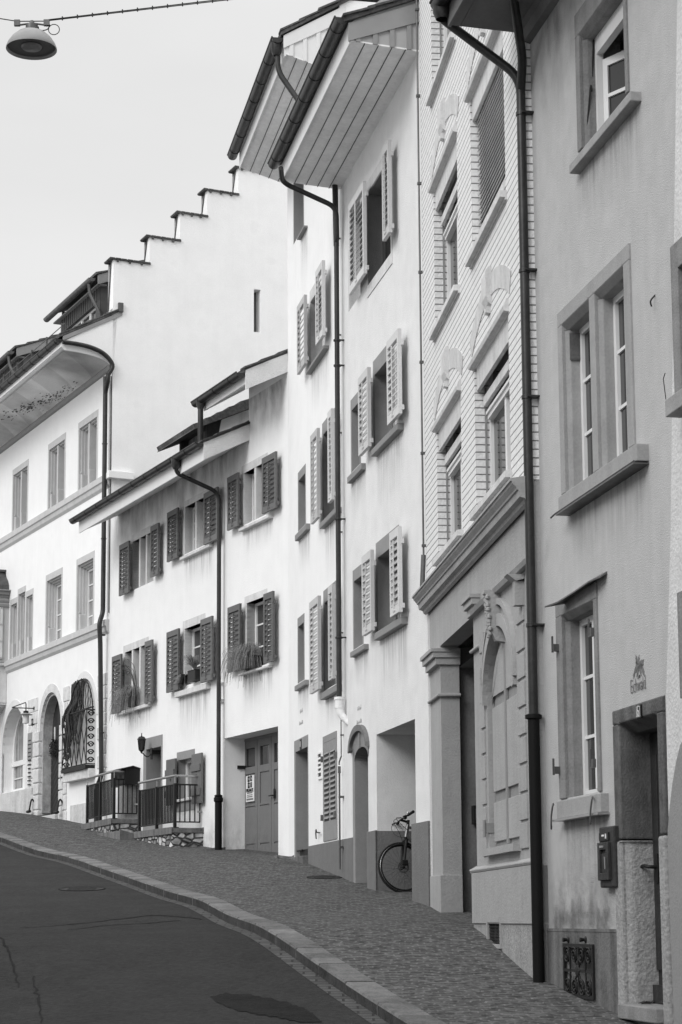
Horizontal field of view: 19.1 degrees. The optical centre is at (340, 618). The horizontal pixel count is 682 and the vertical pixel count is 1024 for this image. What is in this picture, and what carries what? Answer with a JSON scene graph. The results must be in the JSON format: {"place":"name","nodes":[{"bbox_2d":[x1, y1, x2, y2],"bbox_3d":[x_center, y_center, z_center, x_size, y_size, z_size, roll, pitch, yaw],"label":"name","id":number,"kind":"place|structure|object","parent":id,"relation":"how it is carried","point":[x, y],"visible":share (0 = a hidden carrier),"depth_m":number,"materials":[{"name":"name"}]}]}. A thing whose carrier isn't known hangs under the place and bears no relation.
{"place":"outdoors","nodes":[
{"label":"outdoors","id":0,"kind":"place"},
{"bbox_2d":[0,0,334,357],"label":"sky","id":1,"kind":"structure","parent":0,"point":[104,138],"materials":[{"name":"white"}]},
{"bbox_2d":[0,845,370,1023],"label":"road","id":2,"kind":"structure","parent":0,"point":[128,970],"depth_m":19.19,"materials":[{"name":"grey asphalt"}]},
{"bbox_2d":[58,886,105,890],"bbox_3d":[-3.683,3.845,28.751,0.670,0.027,0.670,0,-2,0],"label":"manhole cover","id":3,"kind":"object","parent":2,"relation":"on","point":[86,888],"visible":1,"depth_m":28.75,"materials":[{"name":"metal"}]},
{"bbox_2d":[0,915,198,1021],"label":"road crack","id":4,"kind":"object","parent":2,"relation":"on","point":[16,980],"visible":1,"depth_m":19.45,"materials":[{"name":"asphalt"}]},
{"bbox_2d":[0,842,388,1023],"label":"gutter strip","id":5,"kind":"object","parent":2,"relation":"on","point":[333,991],"visible":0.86,"depth_m":19.72,"materials":[{"name":"grey stone"}]},
{"bbox_2d":[0,838,406,1023],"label":"kerb face","id":6,"kind":"object","parent":2,"relation":"on","point":[369,1005],"visible":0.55,"depth_m":21.73},
{"bbox_2d":[0,832,445,1023],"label":"kerb","id":7,"kind":"structure","parent":2,"relation":"on","point":[368,988],"depth_m":19.39,"materials":[{"name":"stone"}]},
{"bbox_2d":[210,992,321,1021],"bbox_3d":[-0.615,3.197,16.692,0.559,0.180,1.810,4,-9,-25],"label":"road stain","id":8,"kind":"object","parent":2,"relation":"on","point":[259,1005],"visible":1,"depth_m":16.74,"materials":[{"name":"asphalt"}]},
{"bbox_2d":[0,811,637,1023],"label":"pavement","id":9,"kind":"structure","parent":0,"point":[453,968],"depth_m":21.21,"materials":[{"name":"grey stone"}]},
{"bbox_2d":[81,818,137,832],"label":"stone terrace","id":10,"kind":"structure","parent":9,"relation":"on","point":[113,825],"depth_m":40.77,"materials":[{"name":"grey stone"}]},
{"bbox_2d":[86,770,137,822],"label":"black railing","id":11,"kind":"object","parent":10,"relation":"on","point":[108,789],"visible":0.94,"depth_m":41.32,"materials":[{"name":"metal"}]},
{"bbox_2d":[104,766,140,818],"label":"black letter box","id":12,"kind":"object","parent":10,"relation":"on","point":[130,775],"visible":0.72,"depth_m":40.95,"materials":[{"name":"black paint"}]},
{"bbox_2d":[97,829,134,839],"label":"stone steps","id":13,"kind":"structure","parent":9,"relation":"on","point":[122,835],"depth_m":39.17,"materials":[{"name":"grey stone"}]},
{"bbox_2d":[0,165,287,823],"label":"cove eaved house","id":14,"kind":"structure","parent":9,"relation":"on","point":[116,376],"depth_m":45.77,"materials":[{"name":"paint"}]},
{"bbox_2d":[9,597,17,658],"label":"triple window","id":15,"kind":"structure","parent":14,"relation":"in","point":[13,603],"depth_m":50.31,"materials":[{"name":"stone"}]},
{"bbox_2d":[11,713,24,790],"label":"window","id":16,"kind":"structure","parent":14,"relation":"in","point":[18,764],"depth_m":50.12,"materials":[{"name":"white glass"}]},
{"bbox_2d":[12,459,28,530],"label":"window","id":17,"kind":"structure","parent":14,"relation":"in","point":[20,477],"depth_m":50.44,"materials":[{"name":"stone"}]},
{"bbox_2d":[17,585,25,655],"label":"triple window","id":18,"kind":"structure","parent":14,"relation":"in","point":[22,591],"depth_m":49.72,"materials":[{"name":"stone"}]},
{"bbox_2d":[12,702,34,723],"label":"bracket lamp","id":19,"kind":"object","parent":14,"relation":"attached to","point":[25,713],"visible":1,"depth_m":46.48,"materials":[{"name":"white metal"}]},
{"bbox_2d":[25,588,33,652],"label":"triple window","id":20,"kind":"structure","parent":14,"relation":"in","point":[30,593],"depth_m":49.08,"materials":[{"name":"stone"}]},
{"bbox_2d":[27,732,32,784],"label":"brass info sign","id":21,"kind":"object","parent":14,"relation":"attached to","point":[29,750],"visible":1,"depth_m":48.05,"materials":[{"name":"black"}]},
{"bbox_2d":[26,799,33,812],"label":"boot scraper","id":22,"kind":"object","parent":14,"relation":"attached to","point":[29,810],"visible":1,"depth_m":47.46,"materials":[{"name":"black metal"}]},
{"bbox_2d":[45,567,62,643],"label":"window","id":23,"kind":"structure","parent":14,"relation":"in","point":[54,580],"depth_m":47.58,"materials":[{"name":"stone"}]},
{"bbox_2d":[50,702,60,814],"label":"door","id":24,"kind":"structure","parent":14,"relation":"in","point":[55,763],"depth_m":47.17,"materials":[{"name":"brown wood"}]},
{"bbox_2d":[49,727,57,758],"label":"wreath","id":25,"kind":"object","parent":24,"relation":"hanging from","point":[53,745],"depth_m":47.14,"materials":[{"name":"black plant"}]},
{"bbox_2d":[47,432,65,508],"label":"window","id":26,"kind":"structure","parent":14,"relation":"in","point":[57,448],"depth_m":47.72,"materials":[{"name":"stone"}]},
{"bbox_2d":[54,799,62,813],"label":"boot scraper","id":27,"kind":"object","parent":14,"relation":"attached to","point":[57,811],"visible":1,"depth_m":45.50,"materials":[{"name":"black metal"}]},
{"bbox_2d":[61,678,94,773],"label":"iron grille","id":28,"kind":"object","parent":14,"relation":"on","point":[71,768],"visible":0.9,"depth_m":44.28,"materials":[{"name":"black metal"}]},
{"bbox_2d":[61,680,84,761],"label":"wisteria vine","id":29,"kind":"object","parent":28,"relation":"in","point":[70,708],"visible":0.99,"depth_m":44.94,"materials":[{"name":"black plant"}]},
{"bbox_2d":[76,550,94,630],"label":"window","id":30,"kind":"structure","parent":14,"relation":"in","point":[85,565],"depth_m":45.49,"materials":[{"name":"stone"}]},
{"bbox_2d":[75,679,95,766],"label":"whitened window","id":31,"kind":"structure","parent":14,"relation":"in","point":[93,724],"depth_m":44.71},
{"bbox_2d":[77,409,97,490],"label":"window","id":32,"kind":"structure","parent":14,"relation":"in","point":[88,427],"depth_m":45.58,"materials":[{"name":"stone"}]},
{"bbox_2d":[133,827,203,846],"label":"stone terrace","id":33,"kind":"structure","parent":9,"relation":"on","point":[178,837],"depth_m":37.45,"materials":[{"name":"grey stone"}]},
{"bbox_2d":[138,775,202,830],"bbox_3d":[-3.267,3.522,38.439,0.590,0.986,2.178,3,-9,-24],"label":"black railing","id":34,"kind":"object","parent":33,"relation":"on","point":[157,796],"visible":0.99,"depth_m":38.02,"materials":[{"name":"metal"}]},
{"bbox_2d":[69,349,288,855],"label":"grey shutter house","id":35,"kind":"structure","parent":9,"relation":"on","point":[199,543],"depth_m":37.34,"materials":[{"name":"paint"}]},
{"bbox_2d":[109,659,140,726],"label":"hanging plants","id":36,"kind":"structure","parent":35,"relation":"on","point":[132,697],"depth_m":41.37,"materials":[{"name":"black"}]},
{"bbox_2d":[111,636,154,714],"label":"window","id":37,"kind":"structure","parent":35,"relation":"in","point":[141,661],"depth_m":41.43,"materials":[{"name":"wood"}]},
{"bbox_2d":[119,523,160,595],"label":"window","id":38,"kind":"structure","parent":35,"relation":"in","point":[147,570],"depth_m":41.76,"materials":[{"name":"wood"}]},
{"bbox_2d":[137,733,152,759],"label":"wall lantern","id":39,"kind":"object","parent":35,"relation":"attached to","point":[141,739],"depth_m":40.31,"materials":[{"name":"black metal"}]},
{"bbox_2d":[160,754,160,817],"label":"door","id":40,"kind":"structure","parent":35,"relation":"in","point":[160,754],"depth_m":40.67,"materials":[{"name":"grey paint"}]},
{"bbox_2d":[165,749,202,811],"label":"window","id":41,"kind":"structure","parent":35,"relation":"in","point":[187,762],"depth_m":38.71,"materials":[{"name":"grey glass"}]},
{"bbox_2d":[174,655,199,683],"bbox_3d":[-2.968,0.971,38.532,0.329,0.491,1.114,3,-9,-24],"label":"sill plant","id":42,"kind":"object","parent":35,"relation":"on","point":[193,675],"visible":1,"depth_m":38.21,"materials":[{"name":"grey plant"}]},
{"bbox_2d":[166,613,214,697],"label":"window","id":43,"kind":"structure","parent":35,"relation":"in","point":[199,639],"depth_m":38.81,"materials":[{"name":"wood"}]},
{"bbox_2d":[167,487,220,561],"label":"window","id":44,"kind":"structure","parent":35,"relation":"in","point":[201,537],"depth_m":38.82,"materials":[{"name":"wood"}]},
{"bbox_2d":[220,642,261,682],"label":"hanging plants","id":45,"kind":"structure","parent":35,"relation":"on","point":[249,659],"depth_m":35.47,"materials":[{"name":"black"}]},
{"bbox_2d":[246,775,254,801],"bbox_3d":[-1.643,3.061,36.555,0.023,0.476,0.387,3,-9,-24],"label":"white poster","id":46,"kind":"object","parent":35,"relation":"attached to","point":[250,788],"visible":1,"depth_m":36.52,"materials":[{"name":"white paper"}]},
{"bbox_2d":[227,588,276,675],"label":"window","id":47,"kind":"structure","parent":35,"relation":"in","point":[262,626],"depth_m":35.98,"materials":[{"name":"wood"}]},
{"bbox_2d":[227,451,278,531],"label":"window","id":48,"kind":"structure","parent":35,"relation":"in","point":[261,505],"depth_m":36.09,"materials":[{"name":"wood"}]},
{"bbox_2d":[244,732,277,851],"bbox_3d":[-1.248,3.088,35.728,0.132,2.132,2.663,3,-9,-24],"label":"garage door","id":49,"kind":"structure","parent":35,"relation":"in","point":[261,752],"depth_m":36.06,"materials":[{"name":"paint"}]},
{"bbox_2d":[275,855,293,857],"bbox_3d":[-1.067,4.328,34.025,0.280,0.664,1.660,1,-9,-11],"label":"door ledge","id":50,"kind":"object","parent":9,"relation":"on","point":[276,856],"depth_m":33.29,"materials":[{"name":"grey stone"}]},
{"bbox_2d":[227,0,378,877],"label":"narrow white house","id":51,"kind":"structure","parent":9,"relation":"on","point":[318,718],"depth_m":31.73,"materials":[{"name":"paint"}]},
{"bbox_2d":[293,183,307,243],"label":"window","id":52,"kind":"structure","parent":51,"relation":"in","point":[299,229],"depth_m":34.71,"materials":[{"name":"grey glass"}]},
{"bbox_2d":[295,613,308,690],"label":"window","id":53,"kind":"structure","parent":51,"relation":"in","point":[301,620],"depth_m":33.28,"materials":[{"name":"grey glass"}]},
{"bbox_2d":[295,464,309,540],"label":"window","id":54,"kind":"structure","parent":51,"relation":"in","point":[304,527],"depth_m":33.56,"materials":[{"name":"grey glass"}]},
{"bbox_2d":[297,260,328,374],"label":"window","id":55,"kind":"structure","parent":51,"relation":"in","point":[318,330],"depth_m":32.55,"materials":[{"name":"wood"}]},
{"bbox_2d":[309,581,336,699],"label":"window","id":56,"kind":"structure","parent":51,"relation":"in","point":[329,594],"depth_m":30.81,"materials":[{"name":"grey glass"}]},
{"bbox_2d":[310,408,341,528],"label":"window","id":57,"kind":"structure","parent":51,"relation":"in","point":[328,511],"depth_m":31.21,"materials":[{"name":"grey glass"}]},
{"bbox_2d":[320,731,337,841],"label":"window","id":58,"kind":"structure","parent":51,"relation":"in","point":[329,817],"depth_m":30.25,"materials":[{"name":"wood"}]},
{"bbox_2d":[306,875,341,878],"bbox_3d":[-0.234,3.745,29.268,0.530,0.027,0.530,0,-2,0],"label":"inspection cover","id":59,"kind":"object","parent":9,"relation":"on","point":[324,877],"visible":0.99,"depth_m":29.19,"materials":[{"name":"metal"}]},
{"bbox_2d":[267,0,430,905],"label":"white shutter house","id":60,"kind":"structure","parent":9,"relation":"on","point":[349,129],"depth_m":27.20,"materials":[{"name":"paint"}]},
{"bbox_2d":[348,199,361,310],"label":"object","id":61,"kind":"structure","parent":60,"relation":"in","point":[352,299],"depth_m":29.77,"materials":[{"name":"wood"}]},
{"bbox_2d":[347,392,365,483],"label":"window","id":62,"kind":"structure","parent":60,"relation":"in","point":[355,459],"depth_m":29.27,"materials":[{"name":"grey glass"}]},
{"bbox_2d":[350,565,368,657],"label":"window","id":63,"kind":"structure","parent":60,"relation":"in","point":[358,639],"depth_m":28.84,"materials":[{"name":"grey glass"}]},
{"bbox_2d":[348,140,393,297],"bbox_3d":[0.555,-5.432,27.939,0.416,1.669,2.621,1,-9,-11],"label":"window","id":64,"kind":"structure","parent":60,"relation":"in","point":[377,225],"depth_m":28.41,"materials":[{"name":"grey paint"}]},
{"bbox_2d":[358,328,403,456],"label":"window","id":65,"kind":"structure","parent":60,"relation":"in","point":[385,411],"depth_m":27.60,"materials":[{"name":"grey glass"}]},
{"bbox_2d":[361,525,407,640],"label":"window","id":66,"kind":"structure","parent":60,"relation":"in","point":[388,563],"depth_m":27.17,"materials":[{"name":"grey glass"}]},
{"bbox_2d":[378,810,414,891],"bbox_3d":[1.294,3.142,26.953,1.759,1.060,0.648,3,-22,-20],"label":"bicycle","id":67,"kind":"object","parent":9,"relation":"on","point":[404,844],"visible":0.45,"depth_m":26.71,"materials":[{"name":"black metal"}]},
{"bbox_2d":[412,0,652,980],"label":"white brick house","id":68,"kind":"structure","parent":9,"relation":"on","point":[469,596],"depth_m":20.96,"materials":[{"name":"clear brick"}]},
{"bbox_2d":[0,0,227,21],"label":"overhead wire","id":69,"kind":"object","parent":68,"relation":"attached to","point":[131,10],"visible":1,"depth_m":21.16,"materials":[{"name":"black paint"}]},
{"bbox_2d":[6,19,59,59],"bbox_3d":[-3.215,-6.101,21.126,0.558,0.324,0.528,0,-8,0],"label":"hanging street lamp","id":70,"kind":"object","parent":69,"relation":"hanging from","point":[31,41],"visible":1,"depth_m":21.09,"materials":[{"name":"metal"}]},
{"bbox_2d":[426,22,455,107],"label":"window","id":71,"kind":"structure","parent":68,"relation":"in","point":[449,37],"depth_m":23.56,"materials":[{"name":"grey glass"}]},
{"bbox_2d":[428,121,459,342],"bbox_3d":[1.265,-4.394,23.191,0.280,1.971,1.951,0,-8,-6],"label":"window","id":72,"kind":"structure","parent":68,"relation":"in","point":[447,185],"depth_m":23.57,"materials":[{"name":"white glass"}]},
{"bbox_2d":[431,379,463,566],"bbox_3d":[1.283,-1.594,22.777,0.280,1.753,1.951,0,-8,-6],"label":"window","id":73,"kind":"structure","parent":68,"relation":"in","point":[450,431],"depth_m":23.18,"materials":[{"name":"white glass"}]},
{"bbox_2d":[471,805,475,824],"bbox_3d":[1.662,2.260,23.330,0.300,0.216,0.116,0,-8,-6],"label":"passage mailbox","id":74,"kind":"object","parent":68,"relation":"attached to","point":[473,810],"visible":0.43,"depth_m":23.27,"materials":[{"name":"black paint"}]},
{"bbox_2d":[463,30,506,268],"bbox_3d":[1.541,-4.807,20.416,0.280,1.971,2.114,0,-8,-6],"label":"window","id":75,"kind":"structure","parent":68,"relation":"in","point":[489,92],"depth_m":20.55,"materials":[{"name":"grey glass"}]},
{"bbox_2d":[467,298,511,520],"bbox_3d":[1.559,-2.007,20.001,0.280,1.753,2.114,0,-8,-6],"label":"window","id":76,"kind":"structure","parent":68,"relation":"in","point":[494,366],"depth_m":20.32,"materials":[{"name":"grey glass"}]},
{"bbox_2d":[480,598,516,696],"bbox_3d":[1.521,0.229,19.564,0.060,0.853,1.825,0,-8,-6],"label":"door frame","id":77,"kind":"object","parent":68,"relation":"in","point":[502,602],"depth_m":18.88,"materials":[{"name":"grey stone"}]},
{"bbox_2d":[480,590,519,845],"bbox_3d":[1.505,0.943,19.456,0.240,2.476,1.765,0,-8,-6],"label":"shutter window","id":78,"kind":"structure","parent":68,"relation":"in","point":[505,827],"depth_m":19.55,"materials":[{"name":"paint"}]},
{"bbox_2d":[482,843,520,856],"bbox_3d":[1.529,2.202,19.271,0.090,0.070,1.725,0,-8,-6],"label":"window sill","id":79,"kind":"structure","parent":68,"relation":"in","point":[513,847],"depth_m":19.07,"materials":[{"name":"grey stone"}]},
{"bbox_2d":[429,0,676,1023],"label":"grey house","id":80,"kind":"structure","parent":9,"relation":"on","point":[603,112],"depth_m":16.43,"materials":[{"name":"grey painted plaster"},{"name":"sandstone"},{"name":"glass"}]},
{"bbox_2d":[545,571,609,829],"bbox_3d":[2.052,1.048,16.591,0.506,2.701,1.371,1,-9,-11],"label":"window","id":81,"kind":"structure","parent":80,"relation":"in","point":[576,648],"depth_m":17.05,"materials":[{"name":"grey stone"}]},
{"bbox_2d":[550,243,648,518],"bbox_3d":[2.191,-1.607,16.333,0.444,2.426,2.203,1,-9,-11],"label":"window","id":82,"kind":"structure","parent":80,"relation":"in","point":[599,449],"depth_m":16.47,"materials":[{"name":"stone"}]},
{"bbox_2d":[569,0,640,173],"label":"window","id":83,"kind":"structure","parent":80,"relation":"in","point":[604,97],"depth_m":16.94,"materials":[{"name":"grey stone"}]},
{"bbox_2d":[597,826,621,887],"bbox_3d":[2.082,1.854,15.754,0.116,0.472,0.369,1,-9,-11],"label":"letter box","id":84,"kind":"object","parent":80,"relation":"attached to","point":[607,858],"visible":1,"depth_m":15.67,"materials":[{"name":"grey metal"}]},
{"bbox_2d":[636,704,641,718],"bbox_3d":[2.235,0.694,15.179,0.017,0.102,0.102,1,-9,-11],"label":"house number plate","id":85,"kind":"object","parent":80,"relation":"attached to","point":[638,711],"visible":1,"depth_m":15.16,"materials":[{"name":"white metal"}]},
{"bbox_2d":[639,1001,662,1003],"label":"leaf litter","id":86,"kind":"object","parent":80,"relation":"attached to","point":[645,1002],"visible":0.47,"depth_m":15.10,"materials":[{"name":"black plant"}]},
{"bbox_2d":[640,731,667,1003],"bbox_3d":[2.451,1.808,15.134,0.185,2.130,0.860,1,-9,-11],"label":"door","id":87,"kind":"structure","parent":80,"relation":"in","point":[657,989],"depth_m":15.42,"materials":[{"name":"grey wood"}]},
{"bbox_2d":[663,0,681,1023],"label":"light rough house","id":88,"kind":"structure","parent":9,"relation":"on","point":[673,406],"depth_m":14.39,"materials":[{"name":"grey paint"}]},
{"bbox_2d":[663,237,681,417],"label":"window","id":89,"kind":"structure","parent":88,"relation":"in","point":[673,405],"depth_m":14.42,"materials":[{"name":"grey stone"}]},
{"bbox_2d":[677,591,681,697],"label":"window","id":90,"kind":"structure","parent":88,"relation":"in","point":[679,595],"depth_m":14.24,"materials":[{"name":"grey stone"}]}
]}

